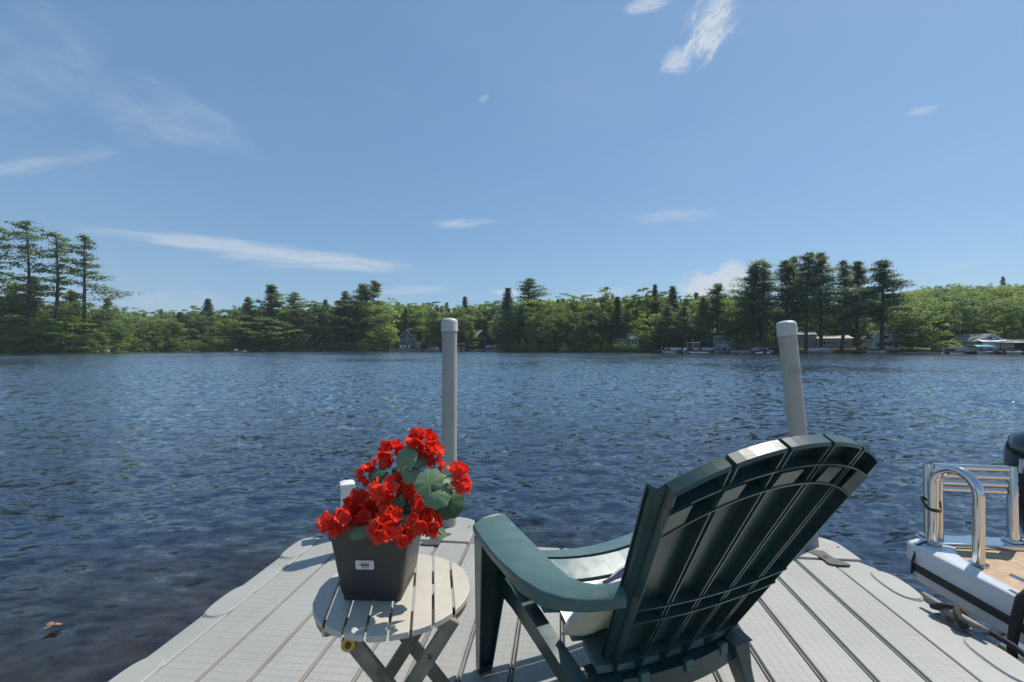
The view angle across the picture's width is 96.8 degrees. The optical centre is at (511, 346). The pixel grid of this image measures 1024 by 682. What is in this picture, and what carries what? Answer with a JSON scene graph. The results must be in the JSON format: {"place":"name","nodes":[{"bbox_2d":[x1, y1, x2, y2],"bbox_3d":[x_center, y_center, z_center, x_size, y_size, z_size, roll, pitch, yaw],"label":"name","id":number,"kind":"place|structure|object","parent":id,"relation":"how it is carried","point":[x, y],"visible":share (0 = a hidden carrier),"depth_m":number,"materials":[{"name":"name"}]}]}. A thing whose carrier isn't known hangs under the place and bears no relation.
{"place":"outdoors","nodes":[
{"label":"outdoors","id":0,"kind":"place"},
{"bbox_2d":[0,358,1023,681],"bbox_3d":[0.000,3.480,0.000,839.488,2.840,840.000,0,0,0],"label":"lake bed","id":1,"kind":"object","parent":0,"point":[126,592],"visible":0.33,"depth_m":11.47,"materials":[{"name":"blue liquid"}]},
{"bbox_2d":[339,480,354,512],"bbox_3d":[-0.964,1.443,2.660,0.082,1.314,0.082,0,0,-24],"label":"vinyl post","id":2,"kind":"object","parent":1,"relation":"on","point":[346,486],"visible":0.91,"depth_m":2.63,"materials":[{"name":"white plastic"}]},
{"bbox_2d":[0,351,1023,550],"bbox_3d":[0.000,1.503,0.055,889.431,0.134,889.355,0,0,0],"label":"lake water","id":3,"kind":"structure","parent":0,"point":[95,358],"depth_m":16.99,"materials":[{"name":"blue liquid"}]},
{"bbox_2d":[441,318,457,527],"bbox_3d":[-0.387,1.663,2.791,0.102,3.675,0.102,0,0,0],"label":"dock pile","id":4,"kind":"object","parent":3,"relation":"in","point":[449,328],"visible":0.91,"depth_m":2.75,"materials":[{"name":"plastic"}]},
{"bbox_2d":[108,517,1023,681],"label":"floating dock","id":5,"kind":"object","parent":3,"relation":"on","point":[826,610],"visible":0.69,"depth_m":1.71,"materials":[{"name":"plastic"}]},
{"bbox_2d":[313,554,469,681],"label":"folding table","id":6,"kind":"object","parent":5,"relation":"on","point":[436,609],"visible":0.82,"depth_m":1.17,"materials":[{"name":"beige wood"}]},
{"bbox_2d":[328,505,420,600],"bbox_3d":[-0.372,0.584,1.292,0.218,0.192,0.218,0,0,2],"label":"flower pot","id":7,"kind":"object","parent":6,"relation":"on","point":[367,570],"visible":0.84,"depth_m":1.20,"materials":[{"name":"grey plastic"}]},
{"bbox_2d":[316,427,472,548],"bbox_3d":[-0.311,0.371,1.235,0.412,0.297,0.267,0,0,0],"label":"flowering plant","id":8,"kind":"object","parent":7,"relation":"on","point":[408,485],"visible":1,"depth_m":1.20,"materials":[{"name":"red plant"}]},
{"bbox_2d":[473,434,877,681],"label":"adirondack chair","id":9,"kind":"object","parent":5,"relation":"on","point":[706,554],"visible":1,"depth_m":1.17,"materials":[{"name":"green plastic"}]},
{"bbox_2d":[559,565,624,635],"bbox_3d":[0.337,0.748,1.370,0.370,0.270,0.134,10,37,-46],"label":"throw pillow","id":10,"kind":"object","parent":9,"relation":"on","point":[580,623],"visible":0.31,"depth_m":1.27,"materials":[{"name":"fabric"}]},
{"bbox_2d":[921,592,989,632],"bbox_3d":[1.755,1.071,1.811,0.048,0.057,0.253,0,0,-2],"label":"dock cleat","id":11,"kind":"object","parent":5,"relation":"on","point":[946,615],"visible":0.78,"depth_m":1.80,"materials":[{"name":"silver metal"}]},
{"bbox_2d":[929,602,1023,657],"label":"mooring rope","id":12,"kind":"object","parent":11,"relation":"attached to","point":[958,611],"visible":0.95,"depth_m":1.76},
{"bbox_2d":[776,320,818,547],"bbox_3d":[1.706,1.672,2.516,0.102,3.650,0.102,-6,0,0],"label":"dock pile","id":13,"kind":"object","parent":3,"relation":"in","point":[787,332],"visible":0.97,"depth_m":2.48,"materials":[{"name":"plastic"}]},
{"bbox_2d":[907,430,1023,663],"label":"pontoon boat","id":14,"kind":"object","parent":3,"relation":"on","point":[978,573],"visible":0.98,"depth_m":2.21,"materials":[{"name":"white metal"}]},
{"bbox_2d":[1006,589,1023,659],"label":"boat fender","id":15,"kind":"object","parent":14,"relation":"hanging from","point":[1016,618],"visible":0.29,"depth_m":1.77,"materials":[{"name":"fabric"}]},
{"bbox_2d":[0,306,1023,367],"bbox_3d":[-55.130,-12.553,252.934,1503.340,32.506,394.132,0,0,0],"label":"shore ground","id":16,"kind":"structure","parent":0,"point":[835,351],"depth_m":111.64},
{"bbox_2d":[0,226,24,347],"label":"pine tree","id":17,"kind":"object","parent":16,"relation":"on","point":[4,246],"visible":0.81,"depth_m":115.73,"materials":[{"name":"green plant"}]},
{"bbox_2d":[0,314,58,343],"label":"broadleaf tree","id":18,"kind":"object","parent":16,"relation":"on","point":[13,317],"visible":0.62,"depth_m":109.64,"materials":[{"name":"green plant"}]},
{"bbox_2d":[0,276,59,334],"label":"pine tree","id":19,"kind":"object","parent":16,"relation":"on","point":[35,303],"visible":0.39,"depth_m":117.28,"materials":[{"name":"green plant"}]},
{"bbox_2d":[0,219,78,334],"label":"pine tree","id":20,"kind":"object","parent":16,"relation":"on","point":[21,247],"visible":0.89,"depth_m":114.50,"materials":[{"name":"green plant"}]},
{"bbox_2d":[4,230,86,348],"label":"pine tree","id":21,"kind":"object","parent":16,"relation":"on","point":[56,293],"visible":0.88,"depth_m":114.34,"materials":[{"name":"green plant"}]},
{"bbox_2d":[28,321,78,349],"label":"broadleaf tree","id":22,"kind":"object","parent":16,"relation":"on","point":[42,331],"visible":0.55,"depth_m":110.68,"materials":[{"name":"green plant"}]},
{"bbox_2d":[29,290,92,345],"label":"pine tree","id":23,"kind":"object","parent":16,"relation":"on","point":[70,301],"visible":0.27,"depth_m":119.14,"materials":[{"name":"green plant"}]},
{"bbox_2d":[45,315,113,343],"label":"broadleaf tree","id":24,"kind":"object","parent":16,"relation":"on","point":[61,322],"visible":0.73,"depth_m":111.14,"materials":[{"name":"green plant"}]},
{"bbox_2d":[46,234,144,345],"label":"pine tree","id":25,"kind":"object","parent":16,"relation":"on","point":[83,284],"visible":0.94,"depth_m":114.33,"materials":[{"name":"green plant"}]},
{"bbox_2d":[84,319,133,348],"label":"broadleaf tree","id":26,"kind":"object","parent":16,"relation":"on","point":[121,332],"visible":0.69,"depth_m":117.18,"materials":[{"name":"green plant"}]},
{"bbox_2d":[91,297,134,344],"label":"pine tree","id":27,"kind":"object","parent":16,"relation":"on","point":[107,304],"visible":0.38,"depth_m":123.59,"materials":[{"name":"green plant"}]},
{"bbox_2d":[0,302,254,344],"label":"woods","id":28,"kind":"object","parent":16,"relation":"on","point":[218,316],"visible":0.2,"depth_m":151.00,"materials":[{"name":"green plant"}]},
{"bbox_2d":[111,315,168,341],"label":"broadleaf tree","id":29,"kind":"object","parent":16,"relation":"on","point":[144,329],"visible":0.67,"depth_m":131.02,"materials":[{"name":"green plant"}]},
{"bbox_2d":[144,318,189,345],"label":"broadleaf tree","id":30,"kind":"object","parent":16,"relation":"on","point":[173,324],"visible":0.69,"depth_m":136.40,"materials":[{"name":"green plant"}]},
{"bbox_2d":[165,312,190,347],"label":"spruce tree","id":31,"kind":"object","parent":16,"relation":"on","point":[180,315],"visible":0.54,"depth_m":143.18,"materials":[{"name":"green plant"}]},
{"bbox_2d":[177,311,209,345],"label":"broadleaf tree","id":32,"kind":"object","parent":16,"relation":"on","point":[201,327],"visible":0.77,"depth_m":146.21,"materials":[{"name":"green plant"}]},
{"bbox_2d":[0,326,398,352],"bbox_3d":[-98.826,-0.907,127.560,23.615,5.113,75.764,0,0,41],"label":"shore brush","id":33,"kind":"object","parent":16,"relation":"on","point":[31,345],"visible":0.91,"depth_m":125.37,"materials":[{"name":"green plant"}]},
{"bbox_2d":[196,298,219,344],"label":"spruce tree","id":34,"kind":"object","parent":16,"relation":"on","point":[208,306],"visible":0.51,"depth_m":153.56,"materials":[{"name":"green plant"}]},
{"bbox_2d":[204,315,241,345],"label":"broadleaf tree","id":35,"kind":"object","parent":16,"relation":"on","point":[219,324],"visible":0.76,"depth_m":145.66,"materials":[{"name":"green plant"}]},
{"bbox_2d":[224,296,264,347],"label":"pine tree","id":36,"kind":"object","parent":16,"relation":"on","point":[248,306],"visible":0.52,"depth_m":148.81,"materials":[{"name":"green plant"}]},
{"bbox_2d":[224,284,298,348],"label":"pine tree","id":37,"kind":"object","parent":16,"relation":"on","point":[273,297],"visible":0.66,"depth_m":151.36,"materials":[{"name":"green plant"}]},
{"bbox_2d":[223,316,306,349],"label":"broadleaf tree","id":38,"kind":"object","parent":16,"relation":"on","point":[275,332],"visible":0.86,"depth_m":144.16,"materials":[{"name":"green plant"}]},
{"bbox_2d":[279,292,317,347],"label":"pine tree","id":39,"kind":"object","parent":16,"relation":"on","point":[295,310],"visible":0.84,"depth_m":152.59,"materials":[{"name":"green plant"}]},
{"bbox_2d":[296,300,329,346],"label":"broadleaf tree","id":40,"kind":"object","parent":16,"relation":"on","point":[305,325],"visible":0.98,"depth_m":152.52,"materials":[{"name":"green plant"}]},
{"bbox_2d":[315,299,337,347],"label":"spruce tree","id":41,"kind":"object","parent":16,"relation":"on","point":[325,337],"visible":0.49,"depth_m":159.21,"materials":[{"name":"green plant"}]},
{"bbox_2d":[321,300,350,347],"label":"broadleaf tree","id":42,"kind":"object","parent":16,"relation":"on","point":[332,324],"visible":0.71,"depth_m":152.02,"materials":[{"name":"green plant"}]},
{"bbox_2d":[320,290,358,347],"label":"pine tree","id":43,"kind":"object","parent":16,"relation":"on","point":[344,298],"visible":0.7,"depth_m":153.63,"materials":[{"name":"green plant"}]},
{"bbox_2d":[299,340,395,350],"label":"shore brush","id":44,"kind":"object","parent":16,"relation":"on","point":[333,345],"visible":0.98,"depth_m":150.44,"materials":[{"name":"green plant"}]},
{"bbox_2d":[333,310,369,348],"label":"broadleaf tree","id":45,"kind":"object","parent":16,"relation":"on","point":[355,331],"visible":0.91,"depth_m":152.24,"materials":[{"name":"green plant"}]},
{"bbox_2d":[335,284,378,346],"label":"pine tree","id":46,"kind":"object","parent":16,"relation":"on","point":[358,299],"visible":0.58,"depth_m":156.62,"materials":[{"name":"green plant"}]},
{"bbox_2d":[351,280,390,347],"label":"pine tree","id":47,"kind":"object","parent":16,"relation":"on","point":[375,288],"visible":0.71,"depth_m":157.61,"materials":[{"name":"green plant"}]},
{"bbox_2d":[357,300,400,348],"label":"broadleaf tree","id":48,"kind":"object","parent":16,"relation":"on","point":[372,309],"visible":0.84,"depth_m":153.07,"materials":[{"name":"green plant"}]},
{"bbox_2d":[377,321,400,348],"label":"broadleaf tree","id":49,"kind":"object","parent":16,"relation":"on","point":[393,333],"visible":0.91,"depth_m":150.97,"materials":[{"name":"green plant"}]},
{"bbox_2d":[381,304,430,336],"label":"broadleaf tree","id":50,"kind":"object","parent":16,"relation":"on","point":[415,307],"visible":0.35,"depth_m":169.63,"materials":[{"name":"green plant"}]},
{"bbox_2d":[399,331,420,347],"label":"cottage","id":51,"kind":"structure","parent":16,"relation":"on","point":[406,338],"depth_m":157.03,"materials":[{"name":"blue"}]},
{"bbox_2d":[406,306,445,347],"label":"broadleaf tree","id":52,"kind":"object","parent":16,"relation":"on","point":[421,328],"visible":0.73,"depth_m":157.52,"materials":[{"name":"green plant"}]},
{"bbox_2d":[448,306,476,346],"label":"broadleaf tree","id":53,"kind":"object","parent":16,"relation":"on","point":[461,314],"visible":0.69,"depth_m":156.63,"materials":[{"name":"green plant"}]},
{"bbox_2d":[460,302,497,329],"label":"broadleaf tree","id":54,"kind":"object","parent":16,"relation":"on","point":[478,320],"visible":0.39,"depth_m":168.25,"materials":[{"name":"green plant"}]},
{"bbox_2d":[468,329,493,348],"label":"cabin","id":55,"kind":"object","parent":16,"relation":"on","point":[484,339],"visible":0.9,"depth_m":154.83,"materials":[{"name":"brown"}]},
{"bbox_2d":[486,288,521,347],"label":"spruce tree","id":56,"kind":"object","parent":16,"relation":"on","point":[508,301],"visible":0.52,"depth_m":150.95,"materials":[{"name":"green plant"}]},
{"bbox_2d":[490,312,527,348],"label":"broadleaf tree","id":57,"kind":"object","parent":16,"relation":"on","point":[514,334],"visible":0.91,"depth_m":140.79,"materials":[{"name":"green plant"}]},
{"bbox_2d":[249,290,772,346],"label":"woods","id":58,"kind":"object","parent":16,"relation":"on","point":[407,321],"visible":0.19,"depth_m":160.56,"materials":[{"name":"green plant"}]},
{"bbox_2d":[524,313,550,346],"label":"broadleaf tree","id":59,"kind":"object","parent":16,"relation":"on","point":[533,332],"visible":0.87,"depth_m":132.06,"materials":[{"name":"green plant"}]},
{"bbox_2d":[511,277,564,347],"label":"pine tree","id":60,"kind":"object","parent":16,"relation":"on","point":[529,282],"visible":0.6,"depth_m":142.83,"materials":[{"name":"green plant"}]},
{"bbox_2d":[519,299,557,345],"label":"broadleaf tree","id":61,"kind":"object","parent":16,"relation":"on","point":[548,302],"visible":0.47,"depth_m":135.60,"materials":[{"name":"green plant"}]},
{"bbox_2d":[534,307,573,349],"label":"broadleaf tree","id":62,"kind":"object","parent":16,"relation":"on","point":[549,321],"visible":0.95,"depth_m":129.07,"materials":[{"name":"green plant"}]},
{"bbox_2d":[416,328,714,347],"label":"shore brush","id":63,"kind":"object","parent":16,"relation":"on","point":[421,338],"visible":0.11,"depth_m":141.67,"materials":[{"name":"green plant"}]},
{"bbox_2d":[548,293,582,347],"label":"broadleaf tree","id":64,"kind":"object","parent":16,"relation":"on","point":[564,309],"visible":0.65,"depth_m":133.76,"materials":[{"name":"green plant"}]},
{"bbox_2d":[494,341,661,351],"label":"shore brush","id":65,"kind":"object","parent":16,"relation":"on","point":[619,345],"visible":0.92,"depth_m":122.24,"materials":[{"name":"green plant"}]},
{"bbox_2d":[564,311,608,349],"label":"broadleaf tree","id":66,"kind":"object","parent":16,"relation":"on","point":[594,325],"visible":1,"depth_m":121.35,"materials":[{"name":"green plant"}]},
{"bbox_2d":[580,286,628,346],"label":"broadleaf tree","id":67,"kind":"object","parent":16,"relation":"on","point":[603,301],"visible":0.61,"depth_m":126.49,"materials":[{"name":"green plant"}]},
{"bbox_2d":[602,296,635,346],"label":"spruce tree","id":68,"kind":"object","parent":16,"relation":"on","point":[617,316],"visible":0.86,"depth_m":120.26,"materials":[{"name":"green plant"}]},
{"bbox_2d":[613,333,639,348],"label":"cottage","id":69,"kind":"structure","parent":16,"relation":"on","point":[631,338],"depth_m":119.47,"materials":[{"name":"grey"}]},
{"bbox_2d":[614,295,641,331],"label":"broadleaf tree","id":70,"kind":"object","parent":16,"relation":"on","point":[630,318],"visible":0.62,"depth_m":123.93,"materials":[{"name":"green plant"}]},
{"bbox_2d":[628,287,656,347],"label":"broadleaf tree","id":71,"kind":"object","parent":16,"relation":"on","point":[640,310],"visible":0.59,"depth_m":122.42,"materials":[{"name":"green plant"}]},
{"bbox_2d":[630,312,666,348],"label":"broadleaf tree","id":72,"kind":"object","parent":16,"relation":"on","point":[643,335],"visible":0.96,"depth_m":111.69,"materials":[{"name":"green plant"}]},
{"bbox_2d":[646,284,662,346],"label":"spruce tree","id":73,"kind":"object","parent":16,"relation":"on","point":[654,290],"visible":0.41,"depth_m":122.68,"materials":[{"name":"green plant"}]},
{"bbox_2d":[652,304,681,347],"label":"pine tree","id":74,"kind":"object","parent":16,"relation":"on","point":[667,311],"visible":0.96,"depth_m":110.61,"materials":[{"name":"green plant"}]},
{"bbox_2d":[656,285,690,347],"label":"spruce tree","id":75,"kind":"object","parent":16,"relation":"on","point":[673,298],"visible":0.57,"depth_m":116.28,"materials":[{"name":"green plant"}]},
{"bbox_2d":[674,293,701,347],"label":"pine tree","id":76,"kind":"object","parent":16,"relation":"on","point":[685,302],"visible":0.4,"depth_m":114.27,"materials":[{"name":"green plant"}]},
{"bbox_2d":[672,305,704,347],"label":"pine tree","id":77,"kind":"object","parent":16,"relation":"on","point":[683,318],"visible":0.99,"depth_m":108.35,"materials":[{"name":"green plant"}]},
{"bbox_2d":[682,296,716,347],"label":"spruce tree","id":78,"kind":"object","parent":16,"relation":"on","point":[702,305],"visible":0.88,"depth_m":109.84,"materials":[{"name":"green plant"}]},
{"bbox_2d":[698,283,739,335],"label":"pine tree","id":79,"kind":"object","parent":16,"relation":"on","point":[716,303],"visible":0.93,"depth_m":110.14,"materials":[{"name":"green plant"}]},
{"bbox_2d":[698,329,742,348],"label":"lake house","id":80,"kind":"structure","parent":16,"relation":"on","point":[722,340],"depth_m":109.28,"materials":[{"name":"grey wood"}]},
{"bbox_2d":[720,313,756,349],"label":"broadleaf tree","id":81,"kind":"object","parent":16,"relation":"on","point":[737,327],"visible":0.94,"depth_m":104.23,"materials":[{"name":"green plant"}]},
{"bbox_2d":[728,266,775,346],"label":"pine tree","id":82,"kind":"object","parent":16,"relation":"on","point":[754,288],"visible":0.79,"depth_m":102.82,"materials":[{"name":"green plant"}]},
{"bbox_2d":[720,258,789,347],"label":"pine tree","id":83,"kind":"object","parent":16,"relation":"on","point":[765,275],"visible":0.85,"depth_m":101.41,"materials":[{"name":"green plant"}]},
{"bbox_2d":[755,301,791,344],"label":"broadleaf tree","id":84,"kind":"object","parent":16,"relation":"on","point":[771,328],"visible":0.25,"depth_m":110.55,"materials":[{"name":"green plant"}]},
{"bbox_2d":[769,259,815,326],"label":"pine tree","id":85,"kind":"object","parent":16,"relation":"on","point":[784,273],"visible":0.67,"depth_m":103.12,"materials":[{"name":"green plant"}]},
{"bbox_2d":[785,251,848,347],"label":"pine tree","id":86,"kind":"object","parent":16,"relation":"on","point":[820,301],"visible":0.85,"depth_m":97.56,"materials":[{"name":"green plant"}]},
{"bbox_2d":[781,250,858,350],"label":"pine tree","id":87,"kind":"object","parent":16,"relation":"on","point":[808,260],"visible":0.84,"depth_m":97.90,"materials":[{"name":"green plant"}]},
{"bbox_2d":[797,331,853,347],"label":"cottage","id":88,"kind":"structure","parent":16,"relation":"on","point":[831,341],"depth_m":108.96,"materials":[{"name":"grey wood"}]},
{"bbox_2d":[814,258,886,350],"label":"pine tree","id":89,"kind":"object","parent":16,"relation":"on","point":[845,302],"visible":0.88,"depth_m":96.78,"materials":[{"name":"green plant"}]},
{"bbox_2d":[832,260,896,349],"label":"pine tree","id":90,"kind":"object","parent":16,"relation":"on","point":[859,273],"visible":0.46,"depth_m":98.68,"materials":[{"name":"green plant"}]},
{"bbox_2d":[740,326,1021,345],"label":"shore brush","id":91,"kind":"object","parent":16,"relation":"on","point":[854,339],"visible":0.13,"depth_m":113.91,"materials":[{"name":"green plant"}]},
{"bbox_2d":[860,330,902,349],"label":"cottage","id":92,"kind":"structure","parent":16,"relation":"on","point":[873,342],"depth_m":98.87,"materials":[{"name":"white wood"}]},
{"bbox_2d":[850,259,926,350],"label":"pine tree","id":93,"kind":"object","parent":16,"relation":"on","point":[887,282],"visible":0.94,"depth_m":94.33,"materials":[{"name":"green plant"}]},
{"bbox_2d":[865,297,921,337],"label":"broadleaf tree","id":94,"kind":"object","parent":16,"relation":"on","point":[873,326],"visible":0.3,"depth_m":101.18,"materials":[{"name":"green plant"}]},
{"bbox_2d":[766,283,1023,343],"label":"hillside woods","id":95,"kind":"object","parent":16,"relation":"on","point":[989,292],"visible":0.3,"depth_m":167.06,"materials":[{"name":"green plant"}]},
{"bbox_2d":[885,301,956,348],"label":"broadleaf tree","id":96,"kind":"object","parent":16,"relation":"on","point":[926,319],"visible":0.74,"depth_m":95.47,"materials":[{"name":"green plant"}]},
{"bbox_2d":[901,297,956,344],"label":"broadleaf tree","id":97,"kind":"object","parent":16,"relation":"on","point":[938,308],"visible":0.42,"depth_m":106.86,"materials":[{"name":"green plant"}]},
{"bbox_2d":[933,295,983,337],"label":"broadleaf tree","id":98,"kind":"object","parent":16,"relation":"on","point":[944,299],"visible":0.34,"depth_m":108.10,"materials":[{"name":"green plant"}]},
{"bbox_2d":[936,302,998,335],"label":"broadleaf tree","id":99,"kind":"object","parent":16,"relation":"on","point":[968,324],"visible":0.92,"depth_m":98.60,"materials":[{"name":"green plant"}]},
{"bbox_2d":[949,333,1013,349],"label":"boat","id":100,"kind":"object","parent":16,"relation":"on","point":[967,340],"depth_m":92.40,"materials":[{"name":"white plastic"}]},
{"bbox_2d":[972,292,1023,339],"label":"broadleaf tree","id":101,"kind":"object","parent":16,"relation":"on","point":[993,308],"visible":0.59,"depth_m":99.44,"materials":[{"name":"green plant"}]},
{"bbox_2d":[994,301,1023,339],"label":"broadleaf tree","id":102,"kind":"object","parent":16,"relation":"on","point":[1017,333],"visible":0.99,"depth_m":93.50,"materials":[{"name":"green plant"}]},
{"bbox_2d":[0,0,1023,341],"label":"sky","id":103,"kind":"structure","parent":0,"point":[220,151],"materials":[{"name":"blue"}]},
{"bbox_2d":[901,348,930,350],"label":"lawn","id":104,"kind":"structure","parent":0,"point":[917,349],"depth_m":95.56,"materials":[{"name":"green plant"}]},
{"bbox_2d":[887,327,931,349],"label":"broadleaf tree","id":105,"kind":"object","parent":104,"relation":"on","point":[907,343],"visible":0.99,"depth_m":93.69,"materials":[{"name":"green plant"}]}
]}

